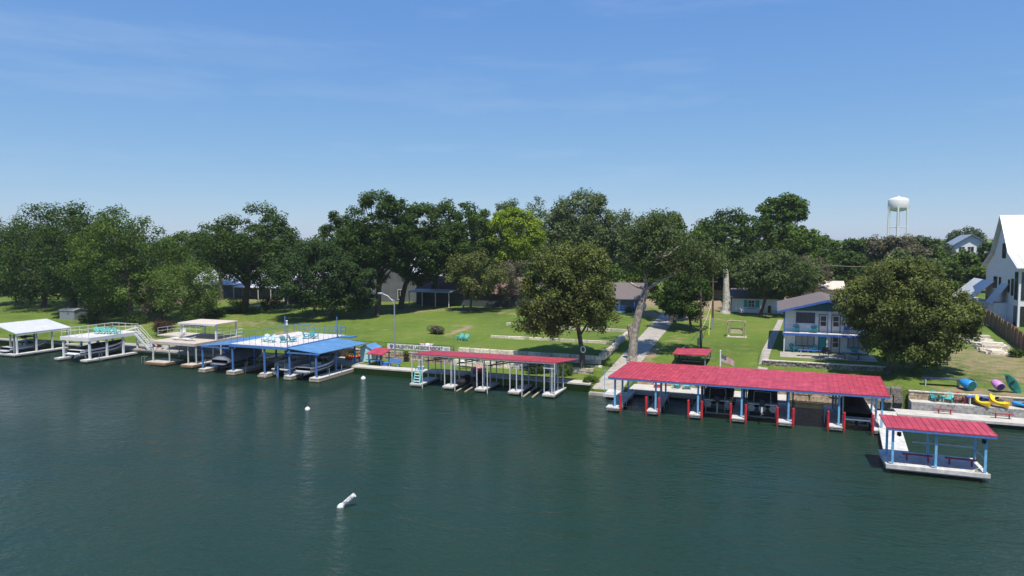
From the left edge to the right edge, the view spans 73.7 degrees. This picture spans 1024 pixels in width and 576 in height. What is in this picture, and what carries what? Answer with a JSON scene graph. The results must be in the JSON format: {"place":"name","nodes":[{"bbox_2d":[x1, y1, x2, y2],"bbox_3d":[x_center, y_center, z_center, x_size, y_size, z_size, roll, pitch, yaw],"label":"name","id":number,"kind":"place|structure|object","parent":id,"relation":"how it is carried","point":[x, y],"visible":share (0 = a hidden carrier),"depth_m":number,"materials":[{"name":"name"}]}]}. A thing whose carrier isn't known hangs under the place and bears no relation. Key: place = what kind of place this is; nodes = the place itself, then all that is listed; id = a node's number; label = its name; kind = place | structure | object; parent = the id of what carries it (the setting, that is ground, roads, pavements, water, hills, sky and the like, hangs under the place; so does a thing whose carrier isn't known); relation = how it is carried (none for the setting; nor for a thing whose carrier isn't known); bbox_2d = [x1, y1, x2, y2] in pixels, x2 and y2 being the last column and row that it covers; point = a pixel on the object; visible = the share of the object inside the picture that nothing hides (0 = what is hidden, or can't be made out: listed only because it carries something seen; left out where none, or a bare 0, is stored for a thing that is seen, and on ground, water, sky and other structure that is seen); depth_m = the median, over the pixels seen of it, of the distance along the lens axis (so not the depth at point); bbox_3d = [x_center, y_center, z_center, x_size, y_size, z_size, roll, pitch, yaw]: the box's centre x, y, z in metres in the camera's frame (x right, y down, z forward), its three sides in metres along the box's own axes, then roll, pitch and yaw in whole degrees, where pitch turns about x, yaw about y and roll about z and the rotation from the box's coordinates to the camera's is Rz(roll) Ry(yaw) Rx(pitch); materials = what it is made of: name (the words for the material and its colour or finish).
{"place":"outdoors","nodes":[
{"label":"outdoors","id":0,"kind":"place"},
{"bbox_2d":[76,341,262,356],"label":"bank pavement","id":1,"kind":"structure","parent":0,"point":[173,348],"depth_m":99.54,"materials":[{"name":"concrete"}]},
{"bbox_2d":[256,353,363,366],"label":"boat","id":2,"kind":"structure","parent":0,"point":[340,359],"depth_m":92.41,"materials":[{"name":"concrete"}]},
{"bbox_2d":[358,343,381,361],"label":"shed","id":3,"kind":"structure","parent":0,"point":[364,349],"depth_m":88.99,"materials":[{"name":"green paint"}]},
{"bbox_2d":[0,344,1023,575],"bbox_3d":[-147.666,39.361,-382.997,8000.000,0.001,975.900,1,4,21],"label":"water","id":4,"kind":"structure","parent":0,"point":[129,465],"depth_m":45.78,"materials":[{"name":"teal liquid"}]},
{"bbox_2d":[0,319,70,356],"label":"boathouse","id":5,"kind":"object","parent":4,"relation":"in","point":[35,327],"visible":0.87,"depth_m":102.15,"materials":[{"name":"white metal"}]},
{"bbox_2d":[0,335,45,355],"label":"motorboat","id":6,"kind":"object","parent":5,"relation":"on","point":[27,345],"visible":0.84,"depth_m":101.84,"materials":[{"name":"beige plastic"}]},
{"bbox_2d":[54,322,155,362],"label":"boathouse","id":7,"kind":"object","parent":4,"relation":"in","point":[88,337],"visible":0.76,"depth_m":96.99,"materials":[{"name":"white paint"}]},
{"bbox_2d":[64,339,124,358],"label":"motorboat","id":8,"kind":"object","parent":7,"relation":"on","point":[97,348],"visible":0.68,"depth_m":96.85,"materials":[{"name":"beige plastic"}]},
{"bbox_2d":[141,319,242,367],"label":"boathouse","id":9,"kind":"object","parent":4,"relation":"in","point":[200,339],"visible":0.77,"depth_m":94.06,"materials":[{"name":"white paint"}]},
{"bbox_2d":[198,316,366,381],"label":"boathouse","id":10,"kind":"object","parent":4,"relation":"in","point":[322,343],"visible":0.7,"depth_m":86.11,"materials":[{"name":"blue paint"}]},
{"bbox_2d":[210,347,261,369],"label":"motorboat","id":11,"kind":"object","parent":10,"relation":"on","point":[241,354],"visible":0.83,"depth_m":87.76,"materials":[{"name":"black plastic"}]},
{"bbox_2d":[294,353,334,377],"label":"motorboat","id":12,"kind":"object","parent":10,"relation":"on","point":[309,368],"visible":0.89,"depth_m":83.68,"materials":[{"name":"beige plastic"}]},
{"bbox_2d":[271,350,321,377],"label":"pontoon boat","id":13,"kind":"object","parent":4,"relation":"on","point":[283,365],"visible":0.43,"depth_m":84.70,"materials":[{"name":"metal"}]},
{"bbox_2d":[410,350,577,398],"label":"boathouse","id":14,"kind":"object","parent":4,"relation":"in","point":[552,391],"visible":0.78,"depth_m":75.96,"materials":[{"name":"red metal"}]},
{"bbox_2d":[603,361,889,435],"bbox_3d":[21.820,10.988,67.263,25.900,5.885,11.450,1,4,21],"label":"boathouse","id":15,"kind":"object","parent":4,"relation":"in","point":[793,382],"visible":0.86,"depth_m":63.90,"materials":[{"name":"blue paint"}]},
{"bbox_2d":[704,386,734,413],"bbox_3d":[20.444,10.226,67.118,2.540,2.829,7.241,1,4,21],"label":"pontoon boat","id":16,"kind":"object","parent":15,"relation":"on","point":[717,395],"visible":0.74,"depth_m":64.71,"materials":[{"name":"metal"}]},
{"bbox_2d":[747,389,777,415],"bbox_3d":[23.798,10.018,64.819,2.640,2.336,8.498,1,4,21],"label":"pontoon boat","id":17,"kind":"object","parent":15,"relation":"on","point":[762,399],"visible":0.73,"depth_m":62.61,"materials":[{"name":"metal"}]},
{"bbox_2d":[837,396,872,427],"bbox_3d":[31.128,10.666,62.322,2.560,2.528,7.150,1,4,21],"label":"motorboat","id":18,"kind":"object","parent":15,"relation":"on","point":[857,410],"visible":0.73,"depth_m":59.70,"materials":[{"name":"black plastic"}]},
{"bbox_2d":[877,410,997,480],"bbox_3d":[32.567,11.891,55.319,6.650,5.535,17.993,1,4,21],"label":"boathouse","id":19,"kind":"object","parent":4,"relation":"in","point":[894,448],"visible":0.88,"depth_m":48.23,"materials":[{"name":"blue paint"}]},
{"bbox_2d":[0,239,1023,409],"bbox_3d":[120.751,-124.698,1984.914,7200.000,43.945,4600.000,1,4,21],"label":"ground","id":20,"kind":"structure","parent":0,"point":[480,326],"depth_m":99.23,"materials":[{"name":"green plant"}]},
{"bbox_2d":[0,251,44,303],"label":"tree","id":21,"kind":"object","parent":20,"relation":"on","point":[3,291],"visible":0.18,"depth_m":147.88,"materials":[{"name":"green plant"}]},
{"bbox_2d":[0,202,105,306],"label":"tree","id":22,"kind":"object","parent":20,"relation":"on","point":[7,264],"visible":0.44,"depth_m":137.82,"materials":[{"name":"green plant"}]},
{"bbox_2d":[58,308,87,319],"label":"shed","id":23,"kind":"structure","parent":20,"relation":"on","point":[70,313],"depth_m":125.81,"materials":[{"name":"grey metal"}]},
{"bbox_2d":[26,198,133,308],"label":"tree","id":24,"kind":"object","parent":20,"relation":"on","point":[53,280],"visible":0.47,"depth_m":126.89,"materials":[{"name":"green plant"}]},
{"bbox_2d":[78,313,103,323],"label":"shrub","id":25,"kind":"object","parent":20,"relation":"on","point":[96,318],"visible":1,"depth_m":120.85,"materials":[{"name":"green plant"}]},
{"bbox_2d":[80,296,127,316],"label":"shrub","id":26,"kind":"object","parent":20,"relation":"on","point":[98,304],"visible":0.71,"depth_m":128.77,"materials":[{"name":"green plant"}]},
{"bbox_2d":[61,203,194,315],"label":"tree","id":27,"kind":"object","parent":20,"relation":"on","point":[135,263],"visible":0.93,"depth_m":120.15,"materials":[{"name":"green plant"}]},
{"bbox_2d":[123,313,148,324],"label":"shrub","id":28,"kind":"object","parent":20,"relation":"on","point":[132,319],"visible":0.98,"depth_m":118.57,"materials":[{"name":"green plant"}]},
{"bbox_2d":[138,284,177,320],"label":"tree","id":29,"kind":"object","parent":20,"relation":"on","point":[145,307],"visible":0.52,"depth_m":120.50,"materials":[{"name":"grey plant"}]},
{"bbox_2d":[148,318,176,333],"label":"shrub","id":30,"kind":"object","parent":20,"relation":"on","point":[164,328],"visible":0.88,"depth_m":107.06,"materials":[{"name":"red plant"}]},
{"bbox_2d":[152,230,210,278],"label":"tree","id":31,"kind":"object","parent":20,"relation":"on","point":[182,236],"visible":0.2,"depth_m":194.10,"materials":[{"name":"green plant"}]},
{"bbox_2d":[145,257,223,319],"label":"tree","id":32,"kind":"object","parent":20,"relation":"on","point":[187,292],"visible":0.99,"depth_m":119.31,"materials":[{"name":"green plant"}]},
{"bbox_2d":[182,222,236,299],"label":"tree","id":33,"kind":"object","parent":20,"relation":"on","point":[195,235],"visible":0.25,"depth_m":146.47,"materials":[{"name":"green plant"}]},
{"bbox_2d":[83,345,355,365],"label":"seawall","id":34,"kind":"object","parent":20,"relation":"on","point":[260,358],"visible":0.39,"depth_m":96.03,"materials":[{"name":"beige concrete"}]},
{"bbox_2d":[195,270,295,299],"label":"house","id":35,"kind":"structure","parent":20,"relation":"on","point":[230,289],"depth_m":154.68,"materials":[{"name":"white metal"}]},
{"bbox_2d":[194,200,299,310],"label":"tree","id":36,"kind":"object","parent":20,"relation":"on","point":[239,252],"visible":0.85,"depth_m":125.20,"materials":[{"name":"green plant"}]},
{"bbox_2d":[256,296,282,308],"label":"shrub","id":37,"kind":"object","parent":20,"relation":"on","point":[274,301],"visible":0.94,"depth_m":133.68,"materials":[{"name":"green plant"}]},
{"bbox_2d":[261,237,360,318],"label":"tree","id":38,"kind":"object","parent":20,"relation":"on","point":[284,272],"visible":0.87,"depth_m":115.33,"materials":[{"name":"green plant"}]},
{"bbox_2d":[311,210,354,285],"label":"tree","id":39,"kind":"object","parent":20,"relation":"on","point":[336,224],"visible":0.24,"depth_m":133.71,"materials":[{"name":"green plant"}]},
{"bbox_2d":[329,253,377,317],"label":"tree","id":40,"kind":"object","parent":20,"relation":"on","point":[364,287],"visible":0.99,"depth_m":116.61,"materials":[{"name":"green plant"}]},
{"bbox_2d":[334,188,424,314],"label":"tree","id":41,"kind":"object","parent":20,"relation":"on","point":[360,236],"visible":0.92,"depth_m":120.17,"materials":[{"name":"green plant"}]},
{"bbox_2d":[331,348,450,363],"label":"retaining wall","id":42,"kind":"structure","parent":20,"relation":"on","point":[345,351],"depth_m":90.31,"materials":[{"name":"beige stone"}]},
{"bbox_2d":[387,344,449,358],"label":"banner","id":43,"kind":"object","parent":42,"relation":"attached to","point":[412,347],"visible":0.94,"depth_m":89.04,"materials":[{"name":"white paint"}]},
{"bbox_2d":[357,258,441,301],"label":"house","id":44,"kind":"structure","parent":20,"relation":"on","point":[392,288],"depth_m":142.53,"materials":[{"name":"white metal"}]},
{"bbox_2d":[390,201,453,309],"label":"tree","id":45,"kind":"object","parent":20,"relation":"on","point":[432,249],"visible":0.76,"depth_m":125.48,"materials":[{"name":"green plant"}]},
{"bbox_2d":[423,198,483,288],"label":"tree","id":46,"kind":"object","parent":20,"relation":"on","point":[456,226],"visible":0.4,"depth_m":131.88,"materials":[{"name":"green plant"}]},
{"bbox_2d":[351,364,591,384],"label":"seawall","id":47,"kind":"object","parent":20,"relation":"on","point":[500,376],"visible":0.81,"depth_m":80.85,"materials":[{"name":"beige concrete"}]},
{"bbox_2d":[366,348,391,365],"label":"shelter","id":48,"kind":"object","parent":47,"relation":"on","point":[378,351],"visible":0.93,"depth_m":86.84,"materials":[{"name":"red paint"}]},
{"bbox_2d":[408,276,536,307],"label":"house","id":49,"kind":"structure","parent":20,"relation":"on","point":[442,292],"depth_m":132.92,"materials":[{"name":"grey"}]},
{"bbox_2d":[444,248,509,310],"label":"tree","id":50,"kind":"object","parent":20,"relation":"on","point":[474,262],"visible":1,"depth_m":121.22,"materials":[{"name":"green plant"}]},
{"bbox_2d":[457,209,496,258],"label":"tree","id":51,"kind":"object","parent":20,"relation":"on","point":[484,214],"visible":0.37,"depth_m":149.03,"materials":[{"name":"green plant"}]},
{"bbox_2d":[495,259,532,308],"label":"tree","id":52,"kind":"object","parent":20,"relation":"on","point":[513,282],"visible":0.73,"depth_m":126.33,"materials":[{"name":"grey plant"}]},
{"bbox_2d":[482,206,548,276],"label":"tree","id":53,"kind":"object","parent":20,"relation":"on","point":[529,243],"visible":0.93,"depth_m":148.78,"materials":[{"name":"green plant"}]},
{"bbox_2d":[492,196,554,275],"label":"tree","id":54,"kind":"object","parent":20,"relation":"on","point":[504,205],"visible":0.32,"depth_m":177.16,"materials":[{"name":"green plant"}]},
{"bbox_2d":[453,359,593,373],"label":"retaining wall","id":55,"kind":"structure","parent":20,"relation":"on","point":[580,370],"depth_m":83.82,"materials":[{"name":"white stone"}]},
{"bbox_2d":[458,347,601,363],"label":"terrace wall","id":56,"kind":"structure","parent":20,"relation":"on","point":[591,359],"depth_m":84.94,"materials":[{"name":"white stone"}]},
{"bbox_2d":[491,335,613,343],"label":"terrace wall","id":57,"kind":"structure","parent":20,"relation":"on","point":[560,340],"depth_m":93.50,"materials":[{"name":"white stone"}]},
{"bbox_2d":[511,237,622,367],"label":"tree","id":58,"kind":"object","parent":20,"relation":"on","point":[590,301],"visible":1,"depth_m":79.14,"materials":[{"name":"green plant"}]},
{"bbox_2d":[542,187,633,266],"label":"tree","id":59,"kind":"object","parent":20,"relation":"on","point":[586,226],"visible":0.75,"depth_m":157.05,"materials":[{"name":"green plant"}]},
{"bbox_2d":[599,330,627,359],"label":"terrace wall","id":60,"kind":"structure","parent":20,"relation":"on","point":[606,353],"depth_m":87.92,"materials":[{"name":"white stone"}]},
{"bbox_2d":[596,263,640,282],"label":"tree","id":61,"kind":"object","parent":20,"relation":"on","point":[614,274],"visible":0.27,"depth_m":141.66,"materials":[{"name":"green plant"}]},
{"bbox_2d":[604,228,637,271],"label":"tree","id":62,"kind":"object","parent":20,"relation":"on","point":[613,258],"visible":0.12,"depth_m":164.85,"materials":[{"name":"green plant"}]},
{"bbox_2d":[605,282,648,311],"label":"cottage","id":63,"kind":"structure","parent":20,"relation":"on","point":[628,294],"depth_m":122.72,"materials":[{"name":"grey"}]},
{"bbox_2d":[624,209,704,322],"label":"tree","id":64,"kind":"object","parent":20,"relation":"on","point":[698,230],"visible":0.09,"depth_m":109.46,"materials":[{"name":"green plant"}]},
{"bbox_2d":[613,207,731,361],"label":"tree","id":65,"kind":"object","parent":20,"relation":"on","point":[659,236],"visible":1,"depth_m":81.60,"materials":[{"name":"green plant"}]},
{"bbox_2d":[648,271,714,330],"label":"tree","id":66,"kind":"object","parent":20,"relation":"on","point":[681,300],"visible":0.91,"depth_m":101.18,"materials":[{"name":"green plant"}]},
{"bbox_2d":[672,348,712,365],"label":"shelter","id":67,"kind":"object","parent":20,"relation":"on","point":[693,351],"visible":0.94,"depth_m":80.95,"materials":[{"name":"metal"}]},
{"bbox_2d":[629,384,785,405],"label":"shore walk","id":68,"kind":"structure","parent":20,"relation":"on","point":[674,392],"depth_m":72.52,"materials":[{"name":"concrete"}]},
{"bbox_2d":[720,269,731,313],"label":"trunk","id":69,"kind":"object","parent":20,"relation":"on","point":[726,307],"visible":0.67,"depth_m":118.76,"materials":[{"name":"grey wood"}]},
{"bbox_2d":[689,207,785,288],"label":"tree","id":70,"kind":"object","parent":20,"relation":"on","point":[768,232],"visible":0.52,"depth_m":139.16,"materials":[{"name":"green plant"}]},
{"bbox_2d":[730,288,780,313],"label":"cottage","id":71,"kind":"structure","parent":20,"relation":"on","point":[742,301],"depth_m":120.38,"materials":[{"name":"grey"}]},
{"bbox_2d":[728,248,826,314],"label":"tree","id":72,"kind":"object","parent":20,"relation":"on","point":[784,264],"visible":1,"depth_m":114.34,"materials":[{"name":"green plant"}]},
{"bbox_2d":[755,192,810,297],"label":"tree","id":73,"kind":"object","parent":20,"relation":"on","point":[787,208],"visible":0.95,"depth_m":143.03,"materials":[{"name":"green plant"}]},
{"bbox_2d":[767,221,821,276],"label":"tree","id":74,"kind":"object","parent":20,"relation":"on","point":[793,241],"visible":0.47,"depth_m":135.75,"materials":[{"name":"green plant"}]},
{"bbox_2d":[777,391,840,402],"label":"retaining wall","id":75,"kind":"structure","parent":20,"relation":"on","point":[814,398],"depth_m":70.02,"materials":[{"name":"beige stone"}]},
{"bbox_2d":[784,281,844,298],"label":"house","id":76,"kind":"structure","parent":20,"relation":"on","point":[832,285],"depth_m":128.31,"materials":[{"name":"white paint"}]},
{"bbox_2d":[796,254,834,292],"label":"tree","id":77,"kind":"object","parent":20,"relation":"on","point":[826,266],"visible":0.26,"depth_m":126.80,"materials":[{"name":"grey plant"}]},
{"bbox_2d":[762,359,885,371],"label":"retaining wall","id":78,"kind":"structure","parent":20,"relation":"on","point":[848,367],"depth_m":76.86,"materials":[{"name":"grey stone"}]},
{"bbox_2d":[777,292,871,355],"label":"lodge","id":79,"kind":"structure","parent":20,"relation":"on","point":[805,312],"depth_m":83.88,"materials":[{"name":"white paint"}]},
{"bbox_2d":[795,336,814,346],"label":"window","id":80,"kind":"structure","parent":79,"relation":"in","point":[799,340],"depth_m":84.60,"materials":[{"name":"glass"}]},
{"bbox_2d":[796,312,814,322],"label":"window","id":81,"kind":"structure","parent":79,"relation":"in","point":[801,317],"depth_m":84.46,"materials":[{"name":"black glass"}]},
{"bbox_2d":[815,233,841,272],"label":"tree","id":82,"kind":"object","parent":20,"relation":"on","point":[827,241],"visible":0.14,"depth_m":169.71,"materials":[{"name":"green plant"}]},
{"bbox_2d":[780,352,877,361],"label":"patio","id":83,"kind":"structure","parent":20,"relation":"on","point":[830,357],"depth_m":80.60,"materials":[{"name":"concrete"}]},
{"bbox_2d":[821,249,874,282],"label":"tree","id":84,"kind":"object","parent":20,"relation":"on","point":[841,261],"visible":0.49,"depth_m":141.83,"materials":[{"name":"green plant"}]},
{"bbox_2d":[838,237,880,274],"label":"tree","id":85,"kind":"object","parent":20,"relation":"on","point":[854,245],"visible":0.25,"depth_m":157.85,"materials":[{"name":"green plant"}]},
{"bbox_2d":[863,386,902,408],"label":"boulder pile","id":86,"kind":"object","parent":20,"relation":"on","point":[896,392],"visible":0.52,"depth_m":66.65,"materials":[{"name":"grey stone"}]},
{"bbox_2d":[862,233,932,263],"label":"tree","id":87,"kind":"object","parent":20,"relation":"on","point":[881,248],"visible":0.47,"depth_m":144.06,"materials":[{"name":"grey plant"}]},
{"bbox_2d":[887,196,908,236],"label":"water tower","id":88,"kind":"structure","parent":20,"relation":"on","point":[898,204],"depth_m":393.64,"materials":[{"name":"white paint"}]},
{"bbox_2d":[829,255,987,376],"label":"tree","id":89,"kind":"object","parent":20,"relation":"on","point":[914,315],"visible":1,"depth_m":70.81,"materials":[{"name":"green plant"}]},
{"bbox_2d":[879,249,944,281],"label":"tree","id":90,"kind":"object","parent":20,"relation":"on","point":[905,254],"visible":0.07,"depth_m":130.39,"materials":[{"name":"green plant"}]},
{"bbox_2d":[908,235,947,260],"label":"tree","id":91,"kind":"object","parent":20,"relation":"on","point":[923,240],"visible":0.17,"depth_m":159.13,"materials":[{"name":"green plant"}]},
{"bbox_2d":[934,249,986,298],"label":"tree","id":92,"kind":"object","parent":20,"relation":"on","point":[958,273],"visible":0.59,"depth_m":135.38,"materials":[{"name":"green plant"}]},
{"bbox_2d":[942,226,987,242],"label":"tree","id":93,"kind":"object","parent":20,"relation":"on","point":[955,233],"visible":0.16,"depth_m":222.00,"materials":[{"name":"green plant"}]},
{"bbox_2d":[911,402,1023,417],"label":"retaining wall","id":94,"kind":"structure","parent":20,"relation":"on","point":[978,410],"depth_m":62.91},
{"bbox_2d":[947,234,989,255],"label":"house","id":95,"kind":"structure","parent":20,"relation":"on","point":[971,242],"depth_m":204.37,"materials":[{"name":"white"}]},
{"bbox_2d":[970,240,992,288],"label":"tree","id":96,"kind":"object","parent":20,"relation":"on","point":[982,254],"visible":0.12,"depth_m":156.18,"materials":[{"name":"green plant"}]},
{"bbox_2d":[958,335,1010,355],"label":"stone pile","id":97,"kind":"object","parent":20,"relation":"on","point":[985,344],"visible":0.81,"depth_m":84.37,"materials":[{"name":"white stone"}]},
{"bbox_2d":[953,215,1023,326],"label":"house","id":98,"kind":"structure","parent":20,"relation":"on","point":[1003,282],"depth_m":107.04,"materials":[{"name":"white"}]},
{"bbox_2d":[969,302,1023,352],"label":"fence","id":99,"kind":"object","parent":20,"relation":"on","point":[1013,334],"visible":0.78,"depth_m":92.93,"materials":[{"name":"brown wood"}]},
{"bbox_2d":[1005,374,1021,393],"bbox_3d":[47.239,9.104,64.350,0.950,2.300,0.475,-35,2,3],"label":"canoe","id":100,"kind":"object","parent":20,"relation":"on","point":[1013,384],"visible":0.99,"depth_m":64.26,"materials":[{"name":"green plastic"}]},
{"bbox_2d":[0,0,1023,242],"label":"sky","id":101,"kind":"structure","parent":0,"point":[183,114],"materials":[{"name":"blue"}]},
{"bbox_2d":[592,313,672,389],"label":"driveway","id":102,"kind":"structure","parent":0,"point":[654,332],"depth_m":89.70,"materials":[{"name":"concrete"}]},
{"bbox_2d":[758,320,782,368],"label":"path","id":103,"kind":"structure","parent":0,"point":[767,348],"depth_m":89.56,"materials":[{"name":"concrete"}]},
{"bbox_2d":[893,408,1023,425],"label":"pavement","id":104,"kind":"structure","parent":0,"point":[1001,420],"depth_m":61.94,"materials":[{"name":"concrete"}]},
{"bbox_2d":[908,390,1023,406],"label":"retaining wall","id":105,"kind":"structure","parent":0,"point":[918,394],"depth_m":64.53,"materials":[{"name":"beige stone"}]},
{"bbox_2d":[908,399,1023,417],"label":"pavement","id":106,"kind":"structure","parent":0,"point":[952,403],"depth_m":63.93,"materials":[{"name":"concrete"}]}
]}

